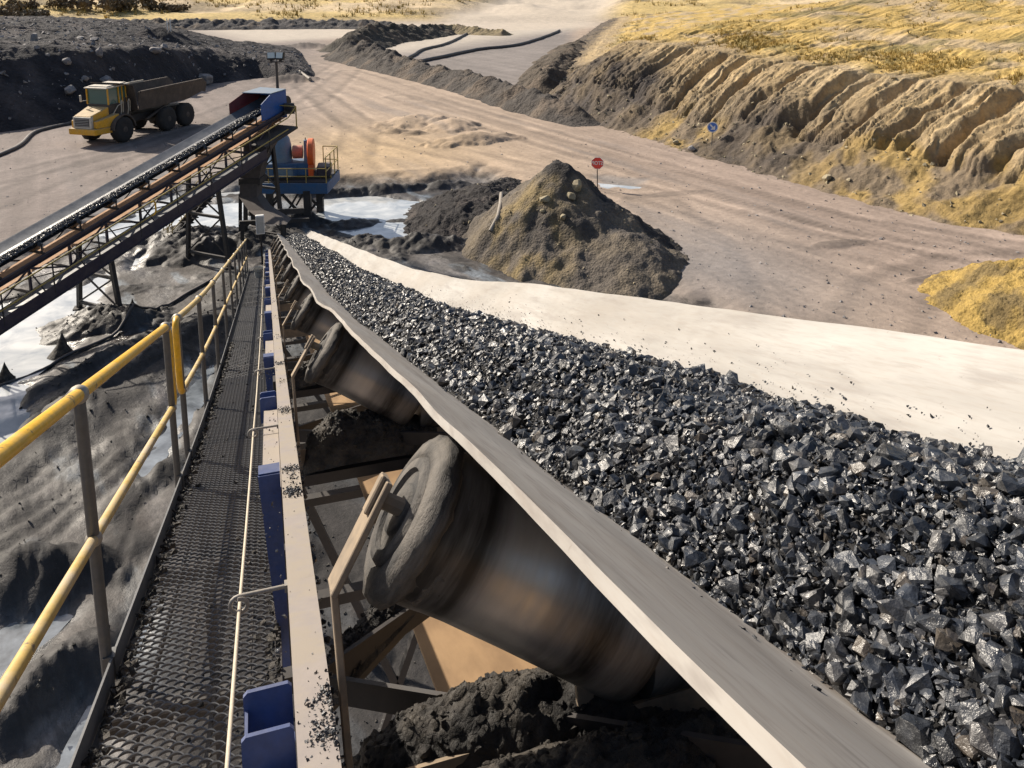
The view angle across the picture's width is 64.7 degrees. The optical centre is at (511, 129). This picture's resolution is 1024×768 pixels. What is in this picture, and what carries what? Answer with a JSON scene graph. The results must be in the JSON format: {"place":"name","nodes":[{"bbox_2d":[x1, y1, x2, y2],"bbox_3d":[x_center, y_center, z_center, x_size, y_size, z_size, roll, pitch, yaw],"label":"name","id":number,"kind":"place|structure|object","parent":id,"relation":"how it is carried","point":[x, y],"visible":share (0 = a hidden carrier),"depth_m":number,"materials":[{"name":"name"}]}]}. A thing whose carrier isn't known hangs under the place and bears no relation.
{"place":"outdoors","nodes":[
{"label":"outdoors","id":0,"kind":"place"},
{"bbox_2d":[0,384,30,442],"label":"water","id":1,"kind":"structure","parent":0,"point":[13,417],"depth_m":20.01,"materials":[{"name":"white liquid"}]},
{"bbox_2d":[0,614,72,675],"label":"water","id":2,"kind":"structure","parent":0,"point":[13,636],"depth_m":13.21,"materials":[{"name":"grey liquid"}]},
{"bbox_2d":[0,274,108,383],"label":"water","id":3,"kind":"structure","parent":0,"point":[23,352],"depth_m":24.13,"materials":[{"name":"white liquid"}]},
{"bbox_2d":[56,624,148,767],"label":"water","id":4,"kind":"structure","parent":0,"point":[68,752],"depth_m":11.34,"materials":[{"name":"grey liquid"}]},
{"bbox_2d":[0,15,314,131],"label":"embankment","id":5,"kind":"structure","parent":0,"point":[44,72],"depth_m":70.44,"materials":[{"name":"grey soil"}]},
{"bbox_2d":[30,33,37,40],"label":"boulder","id":6,"kind":"object","parent":5,"relation":"on","point":[34,36],"visible":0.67,"depth_m":68.56,"materials":[{"name":"grey stone"}]},
{"bbox_2d":[62,57,71,64],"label":"boulder","id":7,"kind":"object","parent":5,"relation":"on","point":[67,61],"visible":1,"depth_m":61.08,"materials":[{"name":"grey stone"}]},
{"bbox_2d":[64,85,75,94],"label":"boulder","id":8,"kind":"object","parent":5,"relation":"on","point":[69,89],"visible":1,"depth_m":59.09,"materials":[{"name":"grey stone"}]},
{"bbox_2d":[81,76,89,80],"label":"boulder","id":9,"kind":"object","parent":5,"relation":"on","point":[85,78],"visible":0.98,"depth_m":61.23,"materials":[{"name":"grey stone"}]},
{"bbox_2d":[90,37,98,40],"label":"boulder","id":10,"kind":"object","parent":5,"relation":"on","point":[95,38],"visible":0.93,"depth_m":74.71,"materials":[{"name":"grey stone"}]},
{"bbox_2d":[95,47,102,57],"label":"boulder","id":11,"kind":"object","parent":5,"relation":"on","point":[99,51],"visible":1,"depth_m":64.32,"materials":[{"name":"grey stone"}]},
{"bbox_2d":[100,75,111,81],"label":"boulder","id":12,"kind":"object","parent":5,"relation":"on","point":[105,78],"visible":0.56,"depth_m":63.15,"materials":[{"name":"grey stone"}]},
{"bbox_2d":[0,16,310,119],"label":"rubble","id":13,"kind":"object","parent":5,"relation":"on","point":[92,51],"visible":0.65,"depth_m":80.66,"materials":[{"name":"grey stone"}]},
{"bbox_2d":[149,47,161,53],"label":"boulder","id":14,"kind":"object","parent":5,"relation":"on","point":[155,50],"visible":1,"depth_m":71.93,"materials":[{"name":"grey stone"}]},
{"bbox_2d":[160,43,167,49],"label":"boulder","id":15,"kind":"object","parent":5,"relation":"on","point":[164,46],"visible":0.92,"depth_m":74.64,"materials":[{"name":"grey stone"}]},
{"bbox_2d":[198,74,212,84],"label":"boulder","id":16,"kind":"object","parent":5,"relation":"on","point":[208,78],"visible":0.75,"depth_m":77.12,"materials":[{"name":"grey stone"}]},
{"bbox_2d":[299,70,310,79],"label":"pipe","id":17,"kind":"object","parent":5,"relation":"on","point":[307,76],"visible":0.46,"depth_m":80.88,"materials":[{"name":"white plastic"}]},
{"bbox_2d":[99,192,238,237],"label":"water","id":18,"kind":"structure","parent":0,"point":[118,226],"depth_m":35.99,"materials":[{"name":"grey liquid"}]},
{"bbox_2d":[138,365,214,476],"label":"water","id":19,"kind":"structure","parent":0,"point":[194,400],"depth_m":19.52,"materials":[{"name":"grey liquid"}]},
{"bbox_2d":[131,203,242,269],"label":"water","id":20,"kind":"structure","parent":0,"point":[231,213],"depth_m":36.23,"materials":[{"name":"white liquid"}]},
{"bbox_2d":[106,17,398,29],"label":"berm","id":21,"kind":"structure","parent":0,"point":[268,23],"depth_m":165.51,"materials":[{"name":"grey soil"}]},
{"bbox_2d":[290,360,316,390],"bbox_3d":[-1.517,1.967,6.703,0.640,0.240,0.280,-3,11,-17],"label":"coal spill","id":22,"kind":"object","parent":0,"point":[300,382],"visible":0.12,"depth_m":6.57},
{"bbox_2d":[0,170,720,767],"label":"ground","id":23,"kind":"structure","parent":0,"point":[38,726],"depth_m":17.15,"materials":[{"name":"grey soil"}]},
{"bbox_2d":[0,362,15,383],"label":"mud cone","id":24,"kind":"object","parent":23,"relation":"on","point":[6,374],"visible":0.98,"depth_m":21.45,"materials":[{"name":"grey soil"}]},
{"bbox_2d":[47,332,72,360],"bbox_3d":[-12.823,6.144,23.013,0.863,0.769,0.820,-3,11,-17],"label":"mud cone","id":25,"kind":"object","parent":23,"relation":"on","point":[62,348],"visible":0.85,"depth_m":22.87,"materials":[{"name":"grey soil"}]},
{"bbox_2d":[0,277,213,386],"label":"hose","id":26,"kind":"object","parent":23,"relation":"on","point":[109,336],"visible":0.98,"depth_m":23.76,"materials":[{"name":"black rubber"}]},
{"bbox_2d":[0,87,297,334],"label":"inclined conveyor","id":27,"kind":"object","parent":23,"relation":"on","point":[265,131],"visible":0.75,"depth_m":26.26,"materials":[{"name":"metal"}]},
{"bbox_2d":[0,106,260,267],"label":"coal","id":28,"kind":"object","parent":27,"relation":"on","point":[32,239],"visible":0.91,"depth_m":25.65,"materials":[{"name":"black stone"}]},
{"bbox_2d":[267,52,284,121],"bbox_3d":[-9.464,-1.699,32.560,0.735,2.825,0.297,0,11,-1],"label":"light mast","id":29,"kind":"object","parent":27,"relation":"attached to","point":[272,56],"visible":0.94,"depth_m":32.30,"materials":[{"name":"metal"}]},
{"bbox_2d":[68,269,293,767],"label":"walkway","id":30,"kind":"structure","parent":23,"relation":"on","point":[148,713],"depth_m":3.55,"materials":[{"name":"metal"}]},
{"bbox_2d":[0,322,183,711],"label":"handrail","id":31,"kind":"object","parent":30,"relation":"attached to","point":[76,397],"visible":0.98,"depth_m":2.81,"materials":[{"name":"yellow metal"}]},
{"bbox_2d":[81,339,280,767],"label":"coal crumbs","id":32,"kind":"object","parent":30,"relation":"on","point":[121,684],"visible":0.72,"depth_m":3.29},
{"bbox_2d":[172,239,248,461],"bbox_3d":[-5.357,2.846,15.608,0.067,6.639,20.107,-3,11,-17],"label":"handrail","id":33,"kind":"object","parent":30,"relation":"attached to","point":[182,383],"visible":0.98,"depth_m":7.62,"materials":[{"name":"yellow metal"}]},
{"bbox_2d":[253,266,264,277],"bbox_3d":[-7.250,4.121,23.171,0.335,0.310,0.340,-3,11,-17],"label":"bucket","id":34,"kind":"object","parent":30,"relation":"on","point":[258,272],"visible":0.83,"depth_m":23.08,"materials":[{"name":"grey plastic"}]},
{"bbox_2d":[255,214,264,265],"bbox_3d":[-8.018,3.644,25.826,0.260,1.860,0.168,-3,11,-17],"label":"switch box","id":35,"kind":"object","parent":30,"relation":"on","point":[260,226],"visible":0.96,"depth_m":25.66,"materials":[{"name":"grey metal"}]},
{"bbox_2d":[256,217,263,233],"bbox_3d":[-7.994,3.048,25.638,0.220,0.540,0.008,-3,11,-17],"label":"door","id":36,"kind":"structure","parent":35,"relation":"in","point":[259,220],"depth_m":25.64,"materials":[{"name":"grey metal"}]},
{"bbox_2d":[163,171,215,232],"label":"staircase","id":37,"kind":"structure","parent":23,"relation":"on","point":[202,206],"depth_m":32.75,"materials":[{"name":"metal"}]},
{"bbox_2d":[0,226,462,765],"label":"clods","id":38,"kind":"object","parent":23,"relation":"on","point":[184,462],"visible":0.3,"depth_m":19.80,"materials":[{"name":"grey soil"}]},
{"bbox_2d":[238,142,308,240],"bbox_3d":[-9.136,2.650,30.736,2.724,4.261,3.921,-3,11,-17],"label":"transfer chute","id":39,"kind":"object","parent":23,"relation":"on","point":[252,198],"visible":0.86,"depth_m":30.63,"materials":[{"name":"metal"}]},
{"bbox_2d":[251,146,339,224],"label":"machine platform","id":40,"kind":"structure","parent":23,"relation":"on","point":[321,187],"depth_m":34.66,"materials":[{"name":"blue paint"}]},
{"bbox_2d":[265,135,331,180],"bbox_3d":[-9.457,1.030,35.400,2.970,2.133,1.320,-2,11,-9],"label":"crusher","id":41,"kind":"object","parent":40,"relation":"on","point":[286,152],"visible":0.65,"depth_m":35.06,"materials":[{"name":"blue paint"}]},
{"bbox_2d":[303,408,437,474],"bbox_3d":[-0.747,1.605,4.324,0.740,0.267,0.320,-3,11,-17],"label":"coal spill","id":42,"kind":"object","parent":23,"relation":"on","point":[342,437],"visible":0.81,"depth_m":4.20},
{"bbox_2d":[403,177,521,236],"bbox_3d":[-1.308,3.322,37.054,9.280,1.850,11.120,-3,11,-17],"label":"mud heap","id":43,"kind":"object","parent":23,"relation":"on","point":[454,210],"visible":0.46,"depth_m":34.83,"materials":[{"name":"grey soil"}]},
{"bbox_2d":[461,160,689,299],"bbox_3d":[3.000,3.339,31.013,8.996,3.945,12.014,-12,16,-48],"label":"spoil heap","id":44,"kind":"object","parent":23,"relation":"on","point":[591,221],"visible":0.8,"depth_m":29.48,"materials":[{"name":"brown soil"}]},
{"bbox_2d":[489,192,502,230],"bbox_3d":[-0.517,3.144,32.956,0.421,0.663,5.052,1,11,4],"label":"hose","id":45,"kind":"object","parent":44,"relation":"on","point":[498,211],"visible":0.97,"depth_m":31.23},
{"bbox_2d":[539,195,550,201],"bbox_3d":[1.264,2.613,30.363,0.449,0.301,0.332,-2,11,-9],"label":"boulder","id":46,"kind":"object","parent":44,"relation":"on","point":[546,198],"visible":1,"depth_m":30.26,"materials":[{"name":"beige stone"}]},
{"bbox_2d":[426,175,678,288],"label":"gravel","id":47,"kind":"structure","parent":44,"relation":"on","point":[469,221],"depth_m":30.63,"materials":[{"name":"brown gravel"}]},
{"bbox_2d":[560,214,565,219],"bbox_3d":[1.891,3.222,29.796,0.204,0.204,0.452,4,11,23],"label":"boulder","id":48,"kind":"object","parent":44,"relation":"on","point":[562,216],"visible":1,"depth_m":29.64,"materials":[{"name":"beige stone"}]},
{"bbox_2d":[566,192,575,199],"bbox_3d":[2.204,2.533,30.447,0.301,0.316,0.462,-9,14,-41],"label":"boulder","id":49,"kind":"object","parent":44,"relation":"on","point":[571,195],"visible":1,"depth_m":30.33,"materials":[{"name":"beige stone"}]},
{"bbox_2d":[571,179,581,191],"bbox_3d":[2.502,2.184,30.828,0.377,0.560,0.371,6,12,31],"label":"boulder","id":50,"kind":"object","parent":44,"relation":"on","point":[576,185],"visible":1,"depth_m":30.70,"materials":[{"name":"beige stone"}]},
{"bbox_2d":[228,230,1023,767],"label":"belt conveyor","id":51,"kind":"object","parent":23,"relation":"on","point":[490,548],"visible":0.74,"depth_m":1.64,"materials":[{"name":"rubber"}]},
{"bbox_2d":[225,269,263,767],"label":"pull cord","id":52,"kind":"object","parent":51,"relation":"attached to","point":[230,726],"visible":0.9,"depth_m":2.06,"materials":[{"name":"plastic"}]},
{"bbox_2d":[261,300,345,767],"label":"coal crumbs","id":53,"kind":"object","parent":51,"relation":"on","point":[290,491],"visible":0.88,"depth_m":1.87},
{"bbox_2d":[326,604,416,677],"bbox_3d":[-0.321,1.330,2.304,0.126,0.087,0.555,6,12,28],"label":"coal spill","id":54,"kind":"object","parent":51,"relation":"on","point":[372,618],"visible":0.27,"depth_m":2.16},
{"bbox_2d":[352,667,705,767],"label":"coal spill","id":55,"kind":"object","parent":51,"relation":"on","point":[480,720],"visible":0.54,"depth_m":1.69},
{"bbox_2d":[479,708,743,767],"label":"coal spill","id":56,"kind":"object","parent":51,"relation":"on","point":[633,744],"visible":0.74,"depth_m":1.57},
{"bbox_2d":[285,233,1023,767],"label":"coal","id":57,"kind":"object","parent":51,"relation":"on","point":[869,569],"visible":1,"depth_m":1.27,"materials":[{"name":"black stone"}]},
{"bbox_2d":[316,196,418,238],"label":"water","id":58,"kind":"structure","parent":0,"point":[382,209],"depth_m":37.16,"materials":[{"name":"white liquid"}]},
{"bbox_2d":[316,21,457,52],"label":"berm","id":59,"kind":"structure","parent":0,"point":[390,35],"depth_m":130.05,"materials":[{"name":"grey soil"}]},
{"bbox_2d":[0,0,835,21],"bbox_3d":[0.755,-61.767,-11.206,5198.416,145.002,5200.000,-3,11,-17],"label":"hills","id":60,"kind":"structure","parent":0,"point":[212,12],"depth_m":201.36,"materials":[{"name":"yellow plant"}]},
{"bbox_2d":[0,3,25,15],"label":"bush","id":61,"kind":"object","parent":60,"relation":"on","point":[12,7],"visible":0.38,"depth_m":168.32,"materials":[{"name":"green plant"}]},
{"bbox_2d":[4,9,34,16],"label":"bush","id":62,"kind":"object","parent":60,"relation":"on","point":[22,12],"visible":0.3,"depth_m":165.62,"materials":[{"name":"green plant"}]},
{"bbox_2d":[0,0,42,10],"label":"bush","id":63,"kind":"object","parent":60,"relation":"on","point":[24,5],"visible":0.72,"depth_m":179.26,"materials":[{"name":"green plant"}]},
{"bbox_2d":[26,8,52,15],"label":"bush","id":64,"kind":"object","parent":60,"relation":"on","point":[43,12],"visible":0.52,"depth_m":167.78,"materials":[{"name":"green plant"}]},
{"bbox_2d":[43,0,76,8],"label":"bush","id":65,"kind":"object","parent":60,"relation":"on","point":[61,3],"visible":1,"depth_m":183.24,"materials":[{"name":"green plant"}]},
{"bbox_2d":[64,0,157,11],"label":"bush","id":66,"kind":"object","parent":60,"relation":"on","point":[113,5],"visible":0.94,"depth_m":183.85,"materials":[{"name":"green plant"}]},
{"bbox_2d":[140,1,167,9],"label":"bush","id":67,"kind":"object","parent":60,"relation":"on","point":[149,6],"visible":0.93,"depth_m":192.06,"materials":[{"name":"green plant"}]},
{"bbox_2d":[154,2,191,11],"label":"bush","id":68,"kind":"object","parent":60,"relation":"on","point":[179,7],"visible":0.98,"depth_m":193.19,"materials":[{"name":"green plant"}]},
{"bbox_2d":[0,0,704,17],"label":"grass","id":69,"kind":"structure","parent":60,"relation":"on","point":[278,12],"depth_m":197.84,"materials":[{"name":"plant"}]},
{"bbox_2d":[438,24,513,35],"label":"berm","id":70,"kind":"structure","parent":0,"point":[459,29],"depth_m":149.10,"materials":[{"name":"soil"}]},
{"bbox_2d":[0,0,1023,349],"bbox_3d":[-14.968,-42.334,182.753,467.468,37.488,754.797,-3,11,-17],"label":"road","id":71,"kind":"structure","parent":0,"point":[366,122],"depth_m":42.98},
{"bbox_2d":[0,121,71,156],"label":"hose","id":72,"kind":"object","parent":71,"relation":"on","point":[21,143],"visible":0.99,"depth_m":51.84,"materials":[{"name":"black rubber"}]},
{"bbox_2d":[69,77,206,141],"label":"dump truck","id":73,"kind":"object","parent":71,"relation":"on","point":[118,111],"visible":1,"depth_m":51.18,"materials":[{"name":"metal"}]},
{"bbox_2d":[407,33,467,56],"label":"hose","id":74,"kind":"object","parent":71,"relation":"on","point":[434,46],"visible":0.78,"depth_m":120.24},
{"bbox_2d":[320,39,600,126],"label":"berm","id":75,"kind":"structure","parent":71,"relation":"on","point":[505,95],"depth_m":72.78,"materials":[{"name":"grey soil"}]},
{"bbox_2d":[422,29,560,61],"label":"hose","id":76,"kind":"object","parent":71,"relation":"on","point":[483,48],"visible":0.91,"depth_m":116.97,"materials":[{"name":"black rubber"}]},
{"bbox_2d":[591,157,603,187],"bbox_3d":[4.134,2.266,39.186,0.582,1.850,0.063,1,11,5],"label":"stop sign","id":77,"kind":"object","parent":71,"relation":"on","point":[597,163],"visible":1,"depth_m":39.05,"materials":[{"name":"red metal"}]},
{"bbox_2d":[688,145,695,151],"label":"boulder","id":78,"kind":"object","parent":71,"relation":"on","point":[691,148],"visible":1,"depth_m":47.51,"materials":[{"name":"grey stone"}]},
{"bbox_2d":[917,258,1023,349],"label":"sand heap","id":79,"kind":"object","parent":71,"relation":"on","point":[986,298],"visible":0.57,"depth_m":24.31,"materials":[{"name":"yellow sand"}]},
{"bbox_2d":[516,40,586,93],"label":"berm","id":80,"kind":"structure","parent":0,"point":[547,73],"depth_m":79.70,"materials":[{"name":"grey soil"}]},
{"bbox_2d":[598,183,640,188],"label":"water","id":81,"kind":"structure","parent":0,"point":[607,186],"depth_m":39.81,"materials":[{"name":"grey liquid"}]},
{"bbox_2d":[549,0,1023,234],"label":"hillside","id":82,"kind":"structure","parent":0,"point":[941,108],"depth_m":46.42,"materials":[{"name":"soil"}]},
{"bbox_2d":[707,122,717,145],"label":"arrow sign","id":83,"kind":"object","parent":82,"relation":"on","point":[712,127],"visible":0.97,"depth_m":47.03,"materials":[{"name":"blue metal"}]},
{"bbox_2d":[550,18,1016,226],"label":"rubble","id":84,"kind":"object","parent":82,"relation":"on","point":[908,159],"visible":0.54,"depth_m":45.20,"materials":[{"name":"beige stone"}]},
{"bbox_2d":[601,0,1023,84],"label":"grass","id":85,"kind":"structure","parent":82,"relation":"on","point":[893,52],"depth_m":52.08,"materials":[{"name":"yellow plant"}]},
{"bbox_2d":[822,174,831,180],"bbox_3d":[15.393,2.406,39.390,0.559,0.398,0.451,-5,11,-23],"label":"boulder","id":86,"kind":"object","parent":82,"relation":"on","point":[827,177],"visible":0.98,"depth_m":39.21,"materials":[{"name":"beige stone"}]}
]}

